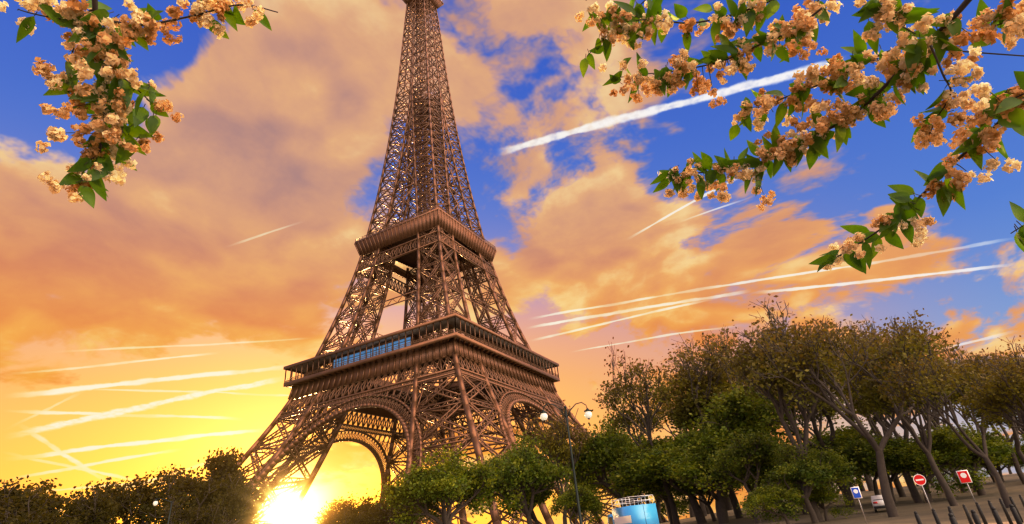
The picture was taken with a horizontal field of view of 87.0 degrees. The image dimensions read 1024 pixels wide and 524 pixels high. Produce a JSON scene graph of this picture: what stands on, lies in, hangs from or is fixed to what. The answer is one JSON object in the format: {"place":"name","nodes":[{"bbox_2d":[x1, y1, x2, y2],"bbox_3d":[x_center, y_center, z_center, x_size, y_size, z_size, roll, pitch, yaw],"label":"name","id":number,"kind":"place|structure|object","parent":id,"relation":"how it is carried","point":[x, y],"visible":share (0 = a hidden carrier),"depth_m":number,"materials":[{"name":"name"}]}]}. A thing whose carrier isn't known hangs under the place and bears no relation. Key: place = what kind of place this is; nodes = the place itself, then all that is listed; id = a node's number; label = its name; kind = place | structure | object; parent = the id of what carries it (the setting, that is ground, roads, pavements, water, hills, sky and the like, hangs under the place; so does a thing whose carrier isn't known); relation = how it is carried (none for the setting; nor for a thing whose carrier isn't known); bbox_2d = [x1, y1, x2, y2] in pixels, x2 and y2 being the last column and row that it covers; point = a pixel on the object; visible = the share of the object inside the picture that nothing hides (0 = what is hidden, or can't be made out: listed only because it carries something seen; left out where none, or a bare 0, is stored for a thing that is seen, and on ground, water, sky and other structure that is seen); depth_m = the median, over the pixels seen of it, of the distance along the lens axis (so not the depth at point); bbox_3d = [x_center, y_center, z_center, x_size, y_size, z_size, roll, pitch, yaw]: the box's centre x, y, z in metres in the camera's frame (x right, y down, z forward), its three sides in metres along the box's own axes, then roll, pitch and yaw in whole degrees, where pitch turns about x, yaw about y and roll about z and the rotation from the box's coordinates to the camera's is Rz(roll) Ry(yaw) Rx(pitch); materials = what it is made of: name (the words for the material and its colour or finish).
{"place":"outdoors","nodes":[
{"label":"outdoors","id":0,"kind":"place"},
{"bbox_2d":[0,0,1023,523],"label":"sky","id":1,"kind":"structure","parent":0,"point":[153,325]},
{"bbox_2d":[660,473,1023,523],"bbox_3d":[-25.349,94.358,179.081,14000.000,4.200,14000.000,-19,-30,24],"label":"ground","id":2,"kind":"structure","parent":0,"point":[906,507],"depth_m":54.12,"materials":[{"name":"brown soil"}]},
{"bbox_2d":[0,475,62,523],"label":"backlit tree","id":3,"kind":"object","parent":2,"relation":"on","point":[18,492],"visible":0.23,"depth_m":101.13,"materials":[{"name":"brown plant"}]},
{"bbox_2d":[0,484,71,523],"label":"backlit tree","id":4,"kind":"object","parent":2,"relation":"on","point":[54,504],"visible":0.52,"depth_m":92.58,"materials":[{"name":"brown plant"}]},
{"bbox_2d":[0,503,86,523],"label":"backlit tree","id":5,"kind":"object","parent":2,"relation":"on","point":[45,518],"visible":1,"depth_m":71.29,"materials":[{"name":"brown plant"}]},
{"bbox_2d":[3,476,167,523],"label":"backlit tree","id":6,"kind":"object","parent":2,"relation":"on","point":[121,497],"visible":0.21,"depth_m":101.25,"materials":[{"name":"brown plant"}]},
{"bbox_2d":[55,482,128,523],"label":"backlit tree","id":7,"kind":"object","parent":2,"relation":"on","point":[100,509],"visible":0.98,"depth_m":86.39,"materials":[{"name":"green plant"}]},
{"bbox_2d":[88,465,201,523],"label":"backlit tree","id":8,"kind":"object","parent":2,"relation":"on","point":[147,501],"visible":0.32,"depth_m":108.59,"materials":[{"name":"green plant"}]},
{"bbox_2d":[153,498,172,523],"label":"street lamp","id":9,"kind":"object","parent":2,"relation":"on","point":[155,502],"visible":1,"depth_m":49.16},
{"bbox_2d":[154,497,233,523],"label":"backlit tree","id":10,"kind":"object","parent":2,"relation":"on","point":[196,516],"visible":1,"depth_m":77.80,"materials":[{"name":"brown plant"}]},
{"bbox_2d":[132,463,264,523],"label":"backlit tree","id":11,"kind":"object","parent":2,"relation":"on","point":[208,490],"visible":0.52,"depth_m":99.67,"materials":[{"name":"green plant"}]},
{"bbox_2d":[158,466,246,510],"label":"backlit tree","id":12,"kind":"object","parent":2,"relation":"on","point":[193,472],"visible":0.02,"depth_m":120.02,"materials":[{"name":"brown plant"}]},
{"bbox_2d":[197,446,248,488],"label":"backlit tree","id":13,"kind":"object","parent":2,"relation":"on","point":[220,463],"visible":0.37,"depth_m":124.83,"materials":[{"name":"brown plant"}]},
{"bbox_2d":[204,479,269,523],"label":"backlit tree","id":14,"kind":"object","parent":2,"relation":"on","point":[240,506],"visible":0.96,"depth_m":94.04,"materials":[{"name":"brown plant"}]},
{"bbox_2d":[315,508,358,523],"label":"backlit tree","id":15,"kind":"object","parent":2,"relation":"on","point":[323,515],"visible":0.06,"depth_m":160.74,"materials":[{"name":"yellow plant"}]},
{"bbox_2d":[313,506,381,523],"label":"backlit tree","id":16,"kind":"object","parent":2,"relation":"on","point":[360,518],"visible":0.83,"depth_m":110.25,"materials":[{"name":"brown plant"}]},
{"bbox_2d":[319,491,383,523],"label":"backlit tree","id":17,"kind":"object","parent":2,"relation":"on","point":[349,505],"visible":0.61,"depth_m":145.11,"materials":[{"name":"brown plant"}]},
{"bbox_2d":[368,497,396,523],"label":"backlit tree","id":18,"kind":"object","parent":2,"relation":"on","point":[387,522],"visible":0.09,"depth_m":159.60,"materials":[{"name":"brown plant"}]},
{"bbox_2d":[368,496,421,523],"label":"backlit tree","id":19,"kind":"object","parent":2,"relation":"on","point":[385,513],"visible":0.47,"depth_m":104.32,"materials":[{"name":"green plant"}]},
{"bbox_2d":[367,440,503,523],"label":"green tree","id":20,"kind":"object","parent":2,"relation":"on","point":[449,482],"visible":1,"depth_m":70.34,"materials":[{"name":"green plant"}]},
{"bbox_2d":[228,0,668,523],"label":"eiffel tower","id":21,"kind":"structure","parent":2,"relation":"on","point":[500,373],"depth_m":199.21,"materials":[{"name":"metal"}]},
{"bbox_2d":[16,0,1023,273],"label":"branches","id":22,"kind":"object","parent":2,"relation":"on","point":[904,206],"depth_m":1.57,"materials":[{"name":"green plant"}]},
{"bbox_2d":[0,0,1023,270],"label":"cherry blossom petals","id":23,"kind":"object","parent":22,"relation":"attached to","point":[802,20],"visible":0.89,"depth_m":1.54,"materials":[{"name":"pink plant"}]},
{"bbox_2d":[492,481,556,523],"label":"green tree","id":24,"kind":"object","parent":2,"relation":"on","point":[539,498],"visible":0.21,"depth_m":99.87,"materials":[{"name":"green plant"}]},
{"bbox_2d":[472,425,578,523],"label":"green tree","id":25,"kind":"object","parent":2,"relation":"on","point":[518,467],"visible":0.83,"depth_m":89.56,"materials":[{"name":"green plant"}]},
{"bbox_2d":[522,400,595,523],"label":"plane tree","id":26,"kind":"object","parent":2,"relation":"on","point":[552,442],"visible":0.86,"depth_m":99.90,"materials":[{"name":"green plant"}]},
{"bbox_2d":[546,482,606,523],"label":"green tree","id":27,"kind":"object","parent":2,"relation":"on","point":[588,499],"visible":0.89,"depth_m":81.67,"materials":[{"name":"green plant"}]},
{"bbox_2d":[564,412,647,506],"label":"green tree","id":28,"kind":"object","parent":2,"relation":"on","point":[606,450],"visible":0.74,"depth_m":105.31,"materials":[{"name":"green plant"}]},
{"bbox_2d":[570,471,688,518],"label":"green tree","id":29,"kind":"object","parent":2,"relation":"on","point":[663,509],"visible":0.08,"depth_m":194.55,"materials":[{"name":"green plant"}]},
{"bbox_2d":[608,494,659,523],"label":"kiosk","id":30,"kind":"object","parent":2,"relation":"on","point":[640,514],"visible":1,"depth_m":47.34,"materials":[{"name":"blue paint"}]},
{"bbox_2d":[591,337,683,523],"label":"plane tree","id":31,"kind":"object","parent":2,"relation":"on","point":[628,419],"visible":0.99,"depth_m":91.49,"materials":[{"name":"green plant"}]},
{"bbox_2d":[606,472,669,521],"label":"green tree","id":32,"kind":"object","parent":2,"relation":"on","point":[639,496],"depth_m":142.22,"materials":[{"name":"green plant"}]},
{"bbox_2d":[603,435,687,523],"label":"green tree","id":33,"kind":"object","parent":2,"relation":"on","point":[649,490],"visible":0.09,"depth_m":93.12,"materials":[{"name":"green plant"}]},
{"bbox_2d":[609,436,706,523],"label":"green tree","id":34,"kind":"object","parent":2,"relation":"on","point":[640,464],"visible":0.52,"depth_m":83.51,"materials":[{"name":"green plant"}]},
{"bbox_2d":[627,483,698,522],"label":"green tree","id":35,"kind":"object","parent":2,"relation":"on","point":[658,504],"depth_m":187.29,"materials":[{"name":"green plant"}]},
{"bbox_2d":[642,370,706,515],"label":"plane tree","id":36,"kind":"object","parent":2,"relation":"on","point":[702,506],"visible":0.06,"depth_m":123.00,"materials":[{"name":"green plant"}]},
{"bbox_2d":[661,495,709,513],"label":"green tree","id":37,"kind":"object","parent":2,"relation":"on","point":[706,507],"visible":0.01,"depth_m":198.28,"materials":[{"name":"green plant"}]},
{"bbox_2d":[667,474,742,521],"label":"green tree","id":38,"kind":"object","parent":2,"relation":"on","point":[698,492],"visible":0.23,"depth_m":82.78,"materials":[{"name":"green plant"}]},
{"bbox_2d":[655,442,756,521],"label":"green tree","id":39,"kind":"object","parent":2,"relation":"on","point":[683,463],"visible":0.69,"depth_m":69.75,"materials":[{"name":"green plant"}]},
{"bbox_2d":[661,327,760,518],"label":"plane tree","id":40,"kind":"object","parent":2,"relation":"on","point":[682,416],"visible":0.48,"depth_m":86.88,"materials":[{"name":"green plant"}]},
{"bbox_2d":[656,331,770,510],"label":"plane tree","id":41,"kind":"object","parent":2,"relation":"on","point":[690,397],"visible":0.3,"depth_m":88.23,"materials":[{"name":"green plant"}]},
{"bbox_2d":[688,483,743,517],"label":"green tree","id":42,"kind":"object","parent":2,"relation":"on","point":[691,513],"depth_m":133.79,"materials":[{"name":"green plant"}]},
{"bbox_2d":[665,364,776,503],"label":"plane tree","id":43,"kind":"object","parent":2,"relation":"on","point":[746,384],"visible":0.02,"depth_m":112.04,"materials":[{"name":"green plant"}]},
{"bbox_2d":[725,488,733,510],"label":"green tree","id":44,"kind":"object","parent":2,"relation":"on","point":[729,504],"depth_m":159.89,"materials":[{"name":"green plant"}]},
{"bbox_2d":[658,381,829,523],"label":"green tree","id":45,"kind":"object","parent":2,"relation":"on","point":[757,414],"visible":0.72,"depth_m":73.51,"materials":[{"name":"green plant"}]},
{"bbox_2d":[654,416,840,517],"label":"green tree","id":46,"kind":"object","parent":2,"relation":"on","point":[736,431],"visible":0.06,"depth_m":74.30,"materials":[{"name":"green plant"}]},
{"bbox_2d":[704,430,807,523],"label":"green tree","id":47,"kind":"object","parent":2,"relation":"on","point":[751,451],"visible":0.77,"depth_m":61.70,"materials":[{"name":"green plant"}]},
{"bbox_2d":[738,481,803,523],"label":"green tree","id":48,"kind":"object","parent":2,"relation":"on","point":[764,498],"visible":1,"depth_m":47.78,"materials":[{"name":"green plant"}]},
{"bbox_2d":[696,293,863,521],"bbox_3d":[29.505,14.364,54.916,17.863,22.670,10.206,0,-28,-12],"label":"plane tree","id":49,"kind":"object","parent":2,"relation":"on","point":[781,404],"visible":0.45,"depth_m":55.48,"materials":[{"name":"green plant"}]},
{"bbox_2d":[724,446,849,514],"bbox_3d":[32.699,25.913,64.948,10.874,8.828,14.770,18,-36,-38],"label":"green tree","id":50,"kind":"object","parent":2,"relation":"on","point":[803,506],"visible":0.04,"depth_m":64.30,"materials":[{"name":"green plant"}]},
{"bbox_2d":[710,315,881,507],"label":"plane tree","id":51,"kind":"object","parent":2,"relation":"on","point":[823,444],"visible":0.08,"depth_m":70.28,"materials":[{"name":"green plant"}]},
{"bbox_2d":[749,435,857,523],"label":"green tree","id":52,"kind":"object","parent":2,"relation":"on","point":[793,468],"visible":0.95,"depth_m":49.28,"materials":[{"name":"green plant"}]},
{"bbox_2d":[765,349,847,500],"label":"plane tree","id":53,"kind":"object","parent":2,"relation":"on","point":[830,410],"visible":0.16,"depth_m":96.15,"materials":[{"name":"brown plant"}]},
{"bbox_2d":[790,481,859,520],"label":"green tree","id":54,"kind":"object","parent":2,"relation":"on","point":[823,497],"visible":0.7,"depth_m":49.70,"materials":[{"name":"green plant"}]},
{"bbox_2d":[792,418,872,494],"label":"green tree","id":55,"kind":"object","parent":2,"relation":"on","point":[840,435],"visible":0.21,"depth_m":71.54,"materials":[{"name":"green plant"}]},
{"bbox_2d":[736,312,948,516],"bbox_3d":[30.451,13.461,49.078,18.375,18.851,13.059,-9,-27,6],"label":"plane tree","id":56,"kind":"object","parent":2,"relation":"on","point":[801,363],"visible":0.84,"depth_m":49.84,"materials":[{"name":"green plant"}]},
{"bbox_2d":[830,471,865,491],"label":"green tree","id":57,"kind":"object","parent":2,"relation":"on","point":[859,482],"visible":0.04,"depth_m":154.64,"materials":[{"name":"green plant"}]},
{"bbox_2d":[828,386,876,490],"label":"plane tree","id":58,"kind":"object","parent":2,"relation":"on","point":[869,482],"visible":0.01,"depth_m":110.37,"materials":[{"name":"brown plant"}]},
{"bbox_2d":[822,466,887,501],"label":"green tree","id":59,"kind":"object","parent":2,"relation":"on","point":[850,484],"depth_m":83.93,"materials":[{"name":"green plant"}]},
{"bbox_2d":[850,486,867,523],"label":"road sign","id":60,"kind":"object","parent":2,"relation":"on","point":[856,492],"visible":1,"depth_m":34.83,"materials":[{"name":"grey"}]},
{"bbox_2d":[833,331,905,496],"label":"plane tree","id":61,"kind":"object","parent":2,"relation":"on","point":[899,487],"visible":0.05,"depth_m":77.99,"materials":[{"name":"brown plant"}]},
{"bbox_2d":[857,466,890,494],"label":"green tree","id":62,"kind":"object","parent":2,"relation":"on","point":[875,486],"visible":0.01,"depth_m":82.02,"materials":[{"name":"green plant"}]},
{"bbox_2d":[871,495,885,511],"bbox_3d":[36.115,23.496,52.609,1.758,1.460,4.200,-20,-30,25],"label":"white parked car","id":63,"kind":"object","parent":2,"relation":"on","point":[877,501],"visible":0.52,"depth_m":51.34,"materials":[{"name":"white paint"}]},
{"bbox_2d":[828,427,944,502],"bbox_3d":[44.413,23.820,64.029,12.364,9.106,14.754,-20,-30,25],"label":"green tree","id":64,"kind":"object","parent":2,"relation":"on","point":[861,450],"visible":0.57,"depth_m":62.20,"materials":[{"name":"green plant"}]},
{"bbox_2d":[832,317,950,502],"bbox_3d":[45.109,16.949,63.031,13.985,21.329,14.947,4,-29,-19],"label":"plane tree","id":65,"kind":"object","parent":2,"relation":"on","point":[914,493],"visible":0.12,"depth_m":63.85,"materials":[{"name":"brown plant"}]},
{"bbox_2d":[871,472,914,482],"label":"green tree","id":66,"kind":"object","parent":2,"relation":"on","point":[873,475],"visible":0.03,"depth_m":116.07,"materials":[{"name":"green plant"}]},
{"bbox_2d":[831,390,955,485],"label":"plane tree","id":67,"kind":"object","parent":2,"relation":"on","point":[890,420],"visible":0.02,"depth_m":109.47,"materials":[{"name":"green plant"}]},
{"bbox_2d":[834,308,965,505],"bbox_3d":[39.921,14.071,52.891,11.453,18.921,10.716,-20,-30,26],"label":"plane tree","id":68,"kind":"object","parent":2,"relation":"on","point":[925,444],"visible":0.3,"depth_m":53.42,"materials":[{"name":"green plant"}]},
{"bbox_2d":[841,342,975,492],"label":"plane tree","id":69,"kind":"object","parent":2,"relation":"on","point":[936,420],"visible":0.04,"depth_m":70.48,"materials":[{"name":"green plant"}]},
{"bbox_2d":[913,474,931,509],"bbox_3d":[24.191,13.785,31.430,0.620,2.750,0.082,-22,-31,29],"label":"no entry sign","id":70,"kind":"object","parent":2,"relation":"on","point":[918,479],"visible":1,"depth_m":31.82,"materials":[{"name":"red metal"}]},
{"bbox_2d":[901,470,954,483],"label":"green tree","id":71,"kind":"object","parent":2,"relation":"on","point":[945,475],"depth_m":181.01,"materials":[{"name":"green plant"}]},
{"bbox_2d":[910,471,946,486],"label":"green tree","id":72,"kind":"object","parent":2,"relation":"on","point":[932,484],"visible":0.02,"depth_m":90.72,"materials":[{"name":"green plant"}]},
{"bbox_2d":[888,423,979,492],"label":"green tree","id":73,"kind":"object","parent":2,"relation":"on","point":[960,489],"visible":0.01,"depth_m":66.78,"materials":[{"name":"green plant"}]},
{"bbox_2d":[863,337,1011,507],"bbox_3d":[35.816,12.161,43.032,11.806,14.401,8.446,-12,-28,11],"label":"plane tree","id":74,"kind":"object","parent":2,"relation":"on","point":[939,375],"visible":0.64,"depth_m":43.58,"materials":[{"name":"green plant"}]},
{"bbox_2d":[865,425,1009,502],"bbox_3d":[45.932,22.207,58.913,9.226,7.490,12.532,2,-28,-16],"label":"green tree","id":75,"kind":"object","parent":2,"relation":"on","point":[917,454],"visible":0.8,"depth_m":57.58,"materials":[{"name":"green plant"}]},
{"bbox_2d":[914,333,984,429],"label":"plane tree","id":76,"kind":"object","parent":2,"relation":"on","point":[946,409],"visible":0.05,"depth_m":92.87,"materials":[{"name":"green plant"}]},
{"bbox_2d":[909,420,1022,496],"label":"green tree","id":77,"kind":"object","parent":2,"relation":"on","point":[1003,447],"visible":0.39,"depth_m":57.10,"materials":[{"name":"green plant"}]},
{"bbox_2d":[956,469,975,501],"bbox_3d":[28.341,14.250,33.296,0.600,2.725,0.082,-24,-32,31],"label":"tow away sign","id":78,"kind":"object","parent":2,"relation":"on","point":[963,476],"visible":0.85,"depth_m":33.67,"materials":[{"name":"red metal"}]},
{"bbox_2d":[943,351,991,473],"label":"plane tree","id":79,"kind":"object","parent":2,"relation":"on","point":[966,420],"visible":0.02,"depth_m":113.00,"materials":[{"name":"green plant"}]},
{"bbox_2d":[948,463,994,482],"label":"green tree","id":80,"kind":"object","parent":2,"relation":"on","point":[990,474],"visible":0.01,"depth_m":79.17,"materials":[{"name":"green plant"}]},
{"bbox_2d":[930,352,1023,483],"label":"plane tree","id":81,"kind":"object","parent":2,"relation":"on","point":[1019,472],"visible":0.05,"depth_m":67.38,"materials":[{"name":"brown plant"}]},
{"bbox_2d":[943,338,1023,462],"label":"plane tree","id":82,"kind":"object","parent":2,"relation":"on","point":[972,361],"visible":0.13,"depth_m":53.07,"materials":[{"name":"green plant"}]},
{"bbox_2d":[954,335,1023,434],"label":"plane tree","id":83,"kind":"object","parent":2,"relation":"on","point":[995,400],"visible":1,"depth_m":36.96,"materials":[{"name":"green plant"}]},
{"bbox_2d":[977,464,1002,475],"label":"green tree","id":84,"kind":"object","parent":2,"relation":"on","point":[981,466],"visible":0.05,"depth_m":123.25,"materials":[{"name":"green plant"}]},
{"bbox_2d":[962,354,1023,435],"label":"plane tree","id":85,"kind":"object","parent":2,"relation":"on","point":[1016,419],"visible":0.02,"depth_m":80.51,"materials":[{"name":"green plant"}]},
{"bbox_2d":[966,449,1023,481],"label":"green tree","id":86,"kind":"object","parent":2,"relation":"on","point":[999,468],"visible":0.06,"depth_m":76.05,"materials":[{"name":"green plant"}]},
{"bbox_2d":[972,344,1023,428],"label":"plane tree","id":87,"kind":"object","parent":2,"relation":"on","point":[1007,408],"visible":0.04,"depth_m":42.99,"materials":[{"name":"green plant"}]},
{"bbox_2d":[1001,463,1012,473],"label":"green tree","id":88,"kind":"object","parent":2,"relation":"on","point":[1008,467],"depth_m":149.44,"materials":[{"name":"green plant"}]},
{"bbox_2d":[1009,434,1023,459],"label":"green tree","id":89,"kind":"object","parent":2,"relation":"on","point":[1022,439],"visible":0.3,"depth_m":68.74,"materials":[{"name":"green plant"}]},
{"bbox_2d":[981,520,1023,523],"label":"road and pavement","id":90,"kind":"structure","parent":0,"point":[1014,522],"depth_m":28.21,"materials":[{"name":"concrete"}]},
{"bbox_2d":[540,402,591,523],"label":"double street lamp","id":91,"kind":"object","parent":90,"relation":"on","point":[587,415],"visible":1,"depth_m":36.40,"materials":[{"name":"black metal"}]},
{"bbox_2d":[914,495,1023,523],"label":"bollards","id":92,"kind":"object","parent":90,"relation":"on","point":[998,520],"visible":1,"depth_m":21.15,"materials":[{"name":"grey metal"}]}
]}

